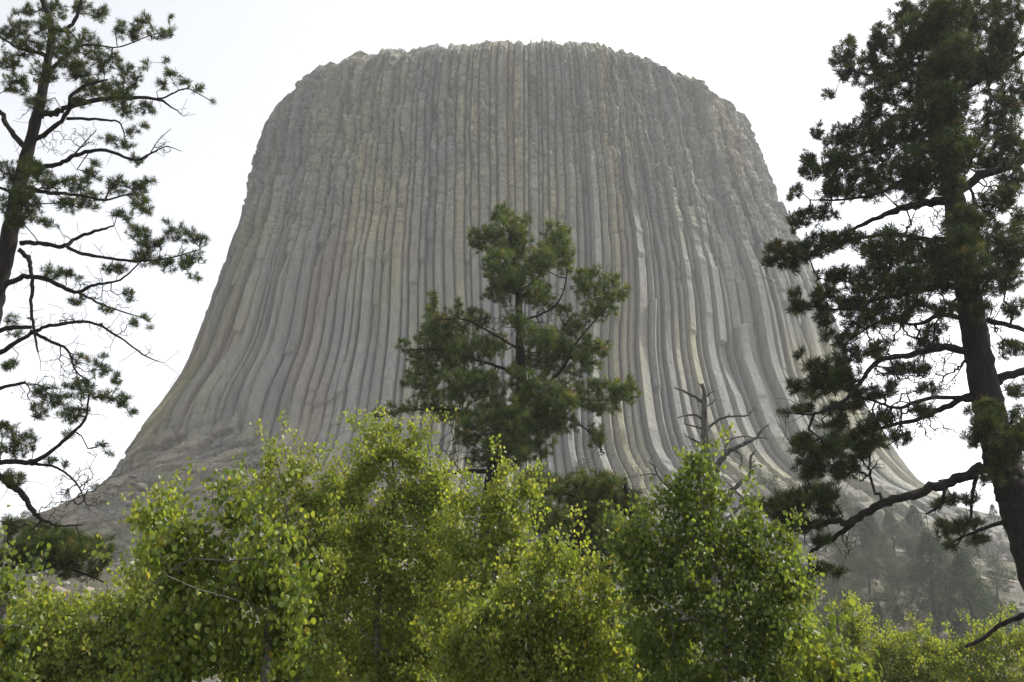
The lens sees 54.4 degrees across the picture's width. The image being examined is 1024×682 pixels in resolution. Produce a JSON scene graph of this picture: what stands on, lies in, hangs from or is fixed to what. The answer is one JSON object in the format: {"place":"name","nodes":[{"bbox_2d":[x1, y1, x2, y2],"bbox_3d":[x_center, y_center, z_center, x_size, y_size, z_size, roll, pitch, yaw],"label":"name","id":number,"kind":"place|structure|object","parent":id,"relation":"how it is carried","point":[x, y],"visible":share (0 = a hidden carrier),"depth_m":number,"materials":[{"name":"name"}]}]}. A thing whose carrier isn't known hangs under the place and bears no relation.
{"place":"outdoors","nodes":[
{"label":"outdoors","id":0,"kind":"place"},
{"bbox_2d":[0,38,1014,562],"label":"rock butte","id":1,"kind":"object","parent":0,"point":[380,182],"visible":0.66,"depth_m":249.20,"materials":[{"name":"grey stone"}]},
{"bbox_2d":[0,512,18,525],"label":"juniper tree","id":2,"kind":"object","parent":1,"relation":"on","point":[3,517],"visible":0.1,"depth_m":216.19,"materials":[{"name":"green plant"}]},
{"bbox_2d":[18,508,41,527],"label":"juniper tree","id":3,"kind":"object","parent":1,"relation":"on","point":[30,515],"visible":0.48,"depth_m":222.20,"materials":[{"name":"green plant"}]},
{"bbox_2d":[63,488,70,500],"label":"pine tree","id":4,"kind":"object","parent":1,"relation":"on","point":[68,494],"visible":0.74,"depth_m":248.66,"materials":[{"name":"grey plant"}]},
{"bbox_2d":[83,492,94,500],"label":"rock block","id":5,"kind":"object","parent":1,"relation":"on","point":[87,497],"visible":0.71,"depth_m":222.16,"materials":[{"name":"grey stone"}]},
{"bbox_2d":[107,490,116,495],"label":"boulder","id":6,"kind":"object","parent":1,"relation":"on","point":[112,492],"visible":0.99,"depth_m":220.57,"materials":[{"name":"beige stone"}]},
{"bbox_2d":[108,510,116,514],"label":"rock block","id":7,"kind":"object","parent":1,"relation":"on","point":[111,512],"visible":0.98,"depth_m":215.96,"materials":[{"name":"grey stone"}]},
{"bbox_2d":[113,480,122,486],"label":"boulder","id":8,"kind":"object","parent":1,"relation":"on","point":[118,482],"visible":0.98,"depth_m":220.11,"materials":[{"name":"beige stone"}]},
{"bbox_2d":[125,499,140,506],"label":"rock block","id":9,"kind":"object","parent":1,"relation":"on","point":[128,503],"visible":0.38,"depth_m":216.11,"materials":[{"name":"grey stone"}]},
{"bbox_2d":[130,491,143,499],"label":"rock block","id":10,"kind":"object","parent":1,"relation":"on","point":[134,494],"visible":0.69,"depth_m":217.30,"materials":[{"name":"grey stone"}]},
{"bbox_2d":[136,483,148,490],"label":"boulder","id":11,"kind":"object","parent":1,"relation":"on","point":[141,486],"visible":0.89,"depth_m":219.21,"materials":[{"name":"beige stone"}]},
{"bbox_2d":[184,466,196,473],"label":"rock block","id":12,"kind":"object","parent":1,"relation":"on","point":[193,471],"visible":0.7,"depth_m":217.57,"materials":[{"name":"grey stone"}]},
{"bbox_2d":[193,496,200,506],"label":"rock block","id":13,"kind":"object","parent":1,"relation":"on","point":[195,503],"visible":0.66,"depth_m":207.54,"materials":[{"name":"grey stone"}]},
{"bbox_2d":[197,505,209,513],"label":"rock block","id":14,"kind":"object","parent":1,"relation":"on","point":[201,506],"visible":0.6,"depth_m":206.16,"materials":[{"name":"grey stone"}]},
{"bbox_2d":[207,494,218,503],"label":"rock block","id":15,"kind":"object","parent":1,"relation":"on","point":[210,498],"visible":0.34,"depth_m":206.32,"materials":[{"name":"grey stone"}]},
{"bbox_2d":[241,460,248,468],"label":"rock block","id":16,"kind":"object","parent":1,"relation":"on","point":[246,462],"visible":0.54,"depth_m":216.97,"materials":[{"name":"grey stone"}]},
{"bbox_2d":[247,461,254,466],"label":"rock block","id":17,"kind":"object","parent":1,"relation":"on","point":[250,464],"visible":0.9,"depth_m":217.18,"materials":[{"name":"grey stone"}]},
{"bbox_2d":[571,455,592,471],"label":"juniper tree","id":18,"kind":"object","parent":1,"relation":"on","point":[579,464],"visible":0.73,"depth_m":203.15,"materials":[{"name":"green plant"}]},
{"bbox_2d":[756,470,799,499],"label":"juniper tree","id":19,"kind":"object","parent":1,"relation":"on","point":[771,481],"visible":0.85,"depth_m":206.32,"materials":[{"name":"plant"}]},
{"bbox_2d":[838,493,854,530],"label":"juniper tree","id":20,"kind":"object","parent":1,"relation":"on","point":[844,502],"visible":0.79,"depth_m":205.16,"materials":[{"name":"green plant"}]},
{"bbox_2d":[878,496,897,514],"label":"juniper tree","id":21,"kind":"object","parent":1,"relation":"on","point":[886,509],"visible":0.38,"depth_m":209.34,"materials":[{"name":"green plant"}]},
{"bbox_2d":[904,504,929,544],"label":"pine tree","id":22,"kind":"object","parent":1,"relation":"on","point":[912,509],"visible":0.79,"depth_m":209.53,"materials":[{"name":"grey plant"}]},
{"bbox_2d":[988,504,1001,521],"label":"pine tree","id":23,"kind":"object","parent":1,"relation":"on","point":[992,508],"visible":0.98,"depth_m":226.37,"materials":[{"name":"grey plant"}]},
{"bbox_2d":[0,542,1023,681],"bbox_3d":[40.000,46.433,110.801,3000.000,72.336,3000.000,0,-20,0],"label":"ground","id":24,"kind":"structure","parent":0,"point":[1014,593],"depth_m":173.74,"materials":[{"name":"grey stone"}]},
{"bbox_2d":[0,504,63,681],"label":"aspen tree","id":25,"kind":"object","parent":24,"relation":"on","point":[11,645],"visible":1,"depth_m":7.73,"materials":[{"name":"green plant"}]},
{"bbox_2d":[0,560,169,681],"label":"aspen tree","id":26,"kind":"object","parent":24,"relation":"on","point":[62,640],"visible":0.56,"depth_m":14.21,"materials":[{"name":"green plant"}]},
{"bbox_2d":[0,0,216,589],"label":"pine tree","id":27,"kind":"object","parent":24,"relation":"on","point":[20,207],"visible":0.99,"depth_m":26.38,"materials":[{"name":"green plant"}]},
{"bbox_2d":[111,543,125,559],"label":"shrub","id":28,"kind":"object","parent":24,"relation":"on","point":[116,551],"visible":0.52,"depth_m":193.66,"materials":[{"name":"plant"}]},
{"bbox_2d":[83,457,205,681],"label":"aspen tree","id":29,"kind":"object","parent":24,"relation":"on","point":[144,518],"visible":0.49,"depth_m":9.85,"materials":[{"name":"green plant"}]},
{"bbox_2d":[50,538,358,681],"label":"aspen tree","id":30,"kind":"object","parent":24,"relation":"on","point":[122,622],"visible":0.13,"depth_m":14.16,"materials":[{"name":"green plant"}]},
{"bbox_2d":[96,451,334,681],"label":"aspen tree","id":31,"kind":"object","parent":24,"relation":"on","point":[268,579],"visible":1,"depth_m":7.19,"materials":[{"name":"green plant"}]},
{"bbox_2d":[230,406,362,681],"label":"aspen tree","id":32,"kind":"object","parent":24,"relation":"on","point":[328,538],"visible":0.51,"depth_m":11.87,"materials":[{"name":"green plant"}]},
{"bbox_2d":[309,400,484,681],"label":"aspen tree","id":33,"kind":"object","parent":24,"relation":"on","point":[378,632],"visible":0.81,"depth_m":12.20,"materials":[{"name":"green plant"}]},
{"bbox_2d":[308,489,526,681],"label":"aspen tree","id":34,"kind":"object","parent":24,"relation":"on","point":[452,518],"visible":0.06,"depth_m":15.02,"materials":[{"name":"green plant"}]},
{"bbox_2d":[410,434,554,653],"bbox_3d":[-0.333,5.726,10.741,1.736,9.732,1.181,0,-20,0],"label":"aspen tree","id":35,"kind":"object","parent":24,"relation":"on","point":[499,496],"visible":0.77,"depth_m":11.85,"materials":[{"name":"green plant"}]},
{"bbox_2d":[370,199,641,589],"bbox_3d":[-0.194,5.126,35.275,10.090,23.171,4.943,0,-20,0],"label":"pine tree","id":36,"kind":"object","parent":24,"relation":"on","point":[505,420],"visible":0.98,"depth_m":36.68,"materials":[{"name":"green plant"}]},
{"bbox_2d":[1,542,1023,681],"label":"talus rubble","id":37,"kind":"object","parent":24,"relation":"on","point":[58,588],"visible":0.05,"depth_m":171.91,"materials":[{"name":"grey stone"}]},
{"bbox_2d":[409,499,648,681],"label":"aspen tree","id":38,"kind":"object","parent":24,"relation":"on","point":[487,655],"visible":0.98,"depth_m":10.47,"materials":[{"name":"green plant"}]},
{"bbox_2d":[517,457,654,657],"bbox_3d":[2.166,8.970,27.496,4.326,11.731,3.544,0,-20,0],"label":"pine tree","id":39,"kind":"object","parent":24,"relation":"on","point":[581,491],"visible":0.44,"depth_m":28.70,"materials":[{"name":"green plant"}]},
{"bbox_2d":[636,382,771,673],"bbox_3d":[6.003,7.970,28.866,4.293,14.401,1.146,3,-20,-7],"label":"dead tree","id":40,"kind":"object","parent":24,"relation":"on","point":[704,427],"visible":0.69,"depth_m":30.70,"materials":[{"name":"grey wood"}]},
{"bbox_2d":[555,566,858,681],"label":"aspen tree","id":41,"kind":"object","parent":24,"relation":"on","point":[646,676],"visible":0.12,"depth_m":14.27,"materials":[{"name":"green plant"}]},
{"bbox_2d":[590,422,824,681],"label":"aspen tree","id":42,"kind":"object","parent":24,"relation":"on","point":[685,574],"visible":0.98,"depth_m":9.19,"materials":[{"name":"green plant"}]},
{"bbox_2d":[812,516,833,551],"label":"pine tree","id":43,"kind":"object","parent":24,"relation":"on","point":[826,528],"visible":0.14,"depth_m":194.44,"materials":[{"name":"grey plant"}]},
{"bbox_2d":[817,609,832,641],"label":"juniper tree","id":44,"kind":"object","parent":24,"relation":"on","point":[824,616],"visible":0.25,"depth_m":136.82,"materials":[{"name":"plant"}]},
{"bbox_2d":[809,590,842,625],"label":"juniper tree","id":45,"kind":"object","parent":24,"relation":"on","point":[831,597],"visible":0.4,"depth_m":143.38,"materials":[{"name":"plant"}]},
{"bbox_2d":[813,559,849,601],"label":"juniper tree","id":46,"kind":"object","parent":24,"relation":"on","point":[830,581],"visible":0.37,"depth_m":163.41,"materials":[{"name":"green plant"}]},
{"bbox_2d":[784,591,884,681],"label":"aspen tree","id":47,"kind":"object","parent":24,"relation":"on","point":[831,669],"visible":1,"depth_m":8.53,"materials":[{"name":"green plant"}]},
{"bbox_2d":[814,575,866,602],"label":"juniper tree","id":48,"kind":"object","parent":24,"relation":"on","point":[854,587],"visible":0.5,"depth_m":159.02,"materials":[{"name":"plant"}]},
{"bbox_2d":[776,590,907,681],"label":"aspen tree","id":49,"kind":"object","parent":24,"relation":"on","point":[855,624],"visible":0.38,"depth_m":26.77,"materials":[{"name":"green plant"}]},
{"bbox_2d":[835,589,849,626],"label":"pine tree","id":50,"kind":"object","parent":24,"relation":"on","point":[841,595],"visible":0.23,"depth_m":145.25,"materials":[{"name":"green plant"}]},
{"bbox_2d":[822,534,863,581],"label":"juniper tree","id":51,"kind":"object","parent":24,"relation":"on","point":[839,559],"visible":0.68,"depth_m":179.82,"materials":[{"name":"green plant"}]},
{"bbox_2d":[825,531,863,560],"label":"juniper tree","id":52,"kind":"object","parent":24,"relation":"on","point":[838,538],"visible":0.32,"depth_m":187.71,"materials":[{"name":"plant"}]},
{"bbox_2d":[825,540,880,579],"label":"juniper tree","id":53,"kind":"object","parent":24,"relation":"on","point":[872,551],"visible":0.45,"depth_m":181.29,"materials":[{"name":"plant"}]},
{"bbox_2d":[839,592,870,637],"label":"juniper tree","id":54,"kind":"object","parent":24,"relation":"on","point":[861,602],"visible":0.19,"depth_m":142.34,"materials":[{"name":"plant"}]},
{"bbox_2d":[847,506,869,549],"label":"pine tree","id":55,"kind":"object","parent":24,"relation":"on","point":[860,524],"visible":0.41,"depth_m":194.13,"materials":[{"name":"grey plant"}]},
{"bbox_2d":[829,584,894,618],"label":"juniper tree","id":56,"kind":"object","parent":24,"relation":"on","point":[876,599],"visible":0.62,"depth_m":152.55,"materials":[{"name":"green plant"}]},
{"bbox_2d":[839,545,898,594],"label":"juniper tree","id":57,"kind":"object","parent":24,"relation":"on","point":[858,566],"visible":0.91,"depth_m":173.84,"materials":[{"name":"green plant"}]},
{"bbox_2d":[857,514,894,561],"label":"pine tree","id":58,"kind":"object","parent":24,"relation":"on","point":[873,525],"visible":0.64,"depth_m":189.82,"materials":[{"name":"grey plant"}]},
{"bbox_2d":[861,612,895,641],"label":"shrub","id":59,"kind":"object","parent":24,"relation":"on","point":[879,626],"visible":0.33,"depth_m":136.90,"materials":[{"name":"plant"}]},
{"bbox_2d":[869,604,894,637],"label":"pine tree","id":60,"kind":"object","parent":24,"relation":"on","point":[878,610],"visible":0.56,"depth_m":137.20,"materials":[{"name":"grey plant"}]},
{"bbox_2d":[742,0,1023,647],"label":"pine tree","id":61,"kind":"object","parent":24,"relation":"on","point":[949,147],"visible":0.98,"depth_m":23.26,"materials":[{"name":"green plant"}]},
{"bbox_2d":[869,534,905,564],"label":"juniper tree","id":62,"kind":"object","parent":24,"relation":"on","point":[889,552],"visible":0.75,"depth_m":186.68,"materials":[{"name":"green plant"}]},
{"bbox_2d":[879,511,907,555],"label":"pine tree","id":63,"kind":"object","parent":24,"relation":"on","point":[888,516],"visible":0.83,"depth_m":199.09,"materials":[{"name":"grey plant"}]},
{"bbox_2d":[887,611,903,627],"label":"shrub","id":64,"kind":"object","parent":24,"relation":"on","point":[890,615],"visible":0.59,"depth_m":148.38,"materials":[{"name":"plant"}]},
{"bbox_2d":[880,555,914,594],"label":"juniper tree","id":65,"kind":"object","parent":24,"relation":"on","point":[905,568],"visible":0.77,"depth_m":171.98,"materials":[{"name":"green plant"}]},
{"bbox_2d":[879,581,918,623],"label":"juniper tree","id":66,"kind":"object","parent":24,"relation":"on","point":[889,592],"visible":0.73,"depth_m":152.31,"materials":[{"name":"green plant"}]},
{"bbox_2d":[892,604,906,626],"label":"pine tree","id":67,"kind":"object","parent":24,"relation":"on","point":[897,608],"visible":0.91,"depth_m":146.82,"materials":[{"name":"grey plant"}]},
{"bbox_2d":[844,612,960,681],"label":"aspen tree","id":68,"kind":"object","parent":24,"relation":"on","point":[915,670],"visible":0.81,"depth_m":26.52,"materials":[{"name":"green plant"}]},
{"bbox_2d":[890,598,916,619],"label":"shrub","id":69,"kind":"object","parent":24,"relation":"on","point":[903,607],"visible":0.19,"depth_m":155.10,"materials":[{"name":"plant"}]},
{"bbox_2d":[894,527,917,555],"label":"juniper tree","id":70,"kind":"object","parent":24,"relation":"on","point":[902,533],"visible":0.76,"depth_m":197.71,"materials":[{"name":"green plant"}]},
{"bbox_2d":[894,529,921,558],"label":"juniper tree","id":71,"kind":"object","parent":24,"relation":"on","point":[907,540],"visible":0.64,"depth_m":195.44,"materials":[{"name":"green plant"}]},
{"bbox_2d":[903,562,921,595],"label":"pine tree","id":72,"kind":"object","parent":24,"relation":"on","point":[911,581],"visible":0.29,"depth_m":172.65,"materials":[{"name":"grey plant"}]},
{"bbox_2d":[904,611,927,630],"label":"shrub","id":73,"kind":"object","parent":24,"relation":"on","point":[916,621],"visible":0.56,"depth_m":142.53,"materials":[{"name":"plant"}]},
{"bbox_2d":[922,622,940,639],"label":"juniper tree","id":74,"kind":"object","parent":24,"relation":"on","point":[932,631],"visible":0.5,"depth_m":133.78,"materials":[{"name":"plant"}]},
{"bbox_2d":[919,572,946,597],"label":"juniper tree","id":75,"kind":"object","parent":24,"relation":"on","point":[937,583],"visible":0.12,"depth_m":166.05,"materials":[{"name":"green plant"}]},
{"bbox_2d":[896,529,976,632],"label":"pine tree","id":76,"kind":"object","parent":24,"relation":"on","point":[931,547],"visible":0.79,"depth_m":145.01,"materials":[{"name":"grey plant"}]},
{"bbox_2d":[920,595,958,620],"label":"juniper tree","id":77,"kind":"object","parent":24,"relation":"on","point":[930,607],"visible":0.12,"depth_m":154.69,"materials":[{"name":"green plant"}]},
{"bbox_2d":[931,581,953,623],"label":"juniper tree","id":78,"kind":"object","parent":24,"relation":"on","point":[938,605],"visible":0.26,"depth_m":147.58,"materials":[{"name":"green plant"}]},
{"bbox_2d":[936,539,953,562],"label":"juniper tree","id":79,"kind":"object","parent":24,"relation":"on","point":[949,553],"visible":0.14,"depth_m":192.02,"materials":[{"name":"green plant"}]},
{"bbox_2d":[935,530,980,556],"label":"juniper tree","id":80,"kind":"object","parent":24,"relation":"on","point":[961,543],"visible":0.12,"depth_m":196.65,"materials":[{"name":"green plant"}]},
{"bbox_2d":[945,615,978,667],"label":"pine tree","id":81,"kind":"object","parent":24,"relation":"on","point":[958,626],"visible":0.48,"depth_m":115.31,"materials":[{"name":"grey plant"}]},
{"bbox_2d":[934,537,992,585],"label":"tree","id":82,"kind":"object","parent":24,"relation":"on","point":[969,548],"visible":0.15,"depth_m":168.56,"materials":[{"name":"plant"}]},
{"bbox_2d":[933,550,1006,635],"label":"pine tree","id":83,"kind":"object","parent":24,"relation":"on","point":[961,563],"visible":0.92,"depth_m":138.09,"materials":[{"name":"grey plant"}]},
{"bbox_2d":[946,606,1006,633],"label":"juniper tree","id":84,"kind":"object","parent":24,"relation":"on","point":[984,618],"visible":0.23,"depth_m":137.14,"materials":[{"name":"green plant"}]},
{"bbox_2d":[930,599,1023,681],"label":"aspen tree","id":85,"kind":"object","parent":24,"relation":"on","point":[986,655],"visible":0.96,"depth_m":25.66,"materials":[{"name":"green plant"}]},
{"bbox_2d":[963,586,1004,615],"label":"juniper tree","id":86,"kind":"object","parent":24,"relation":"on","point":[984,596],"visible":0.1,"depth_m":156.88,"materials":[{"name":"plant"}]},
{"bbox_2d":[965,610,1004,640],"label":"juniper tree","id":87,"kind":"object","parent":24,"relation":"on","point":[984,623],"visible":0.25,"depth_m":129.52,"materials":[{"name":"green plant"}]},
{"bbox_2d":[980,602,1001,637],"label":"pine tree","id":88,"kind":"object","parent":24,"relation":"on","point":[989,605],"visible":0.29,"depth_m":138.53,"materials":[{"name":"grey plant"}]},
{"bbox_2d":[979,573,1009,599],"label":"juniper tree","id":89,"kind":"object","parent":24,"relation":"on","point":[1001,582],"visible":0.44,"depth_m":164.60,"materials":[{"name":"green plant"}]},
{"bbox_2d":[990,594,1006,629],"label":"pine tree","id":90,"kind":"object","parent":24,"relation":"on","point":[996,600],"visible":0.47,"depth_m":150.41,"materials":[{"name":"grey plant"}]},
{"bbox_2d":[975,605,1021,637],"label":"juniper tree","id":91,"kind":"object","parent":24,"relation":"on","point":[1012,623],"visible":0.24,"depth_m":138.23,"materials":[{"name":"plant"}]},
{"bbox_2d":[982,549,1017,601],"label":"juniper tree","id":92,"kind":"object","parent":24,"relation":"on","point":[995,562],"visible":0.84,"depth_m":172.71,"materials":[{"name":"plant"}]},
{"bbox_2d":[1001,597,1012,611],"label":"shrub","id":93,"kind":"object","parent":24,"relation":"on","point":[1003,599],"visible":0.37,"depth_m":166.10,"materials":[{"name":"green plant"}]},
{"bbox_2d":[1005,602,1023,632],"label":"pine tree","id":94,"kind":"object","parent":24,"relation":"on","point":[1010,611],"visible":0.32,"depth_m":144.97,"materials":[{"name":"green plant"}]},
{"bbox_2d":[0,0,1023,523],"label":"sky","id":95,"kind":"structure","parent":0,"point":[767,58],"materials":[{"name":"white"}]}
]}

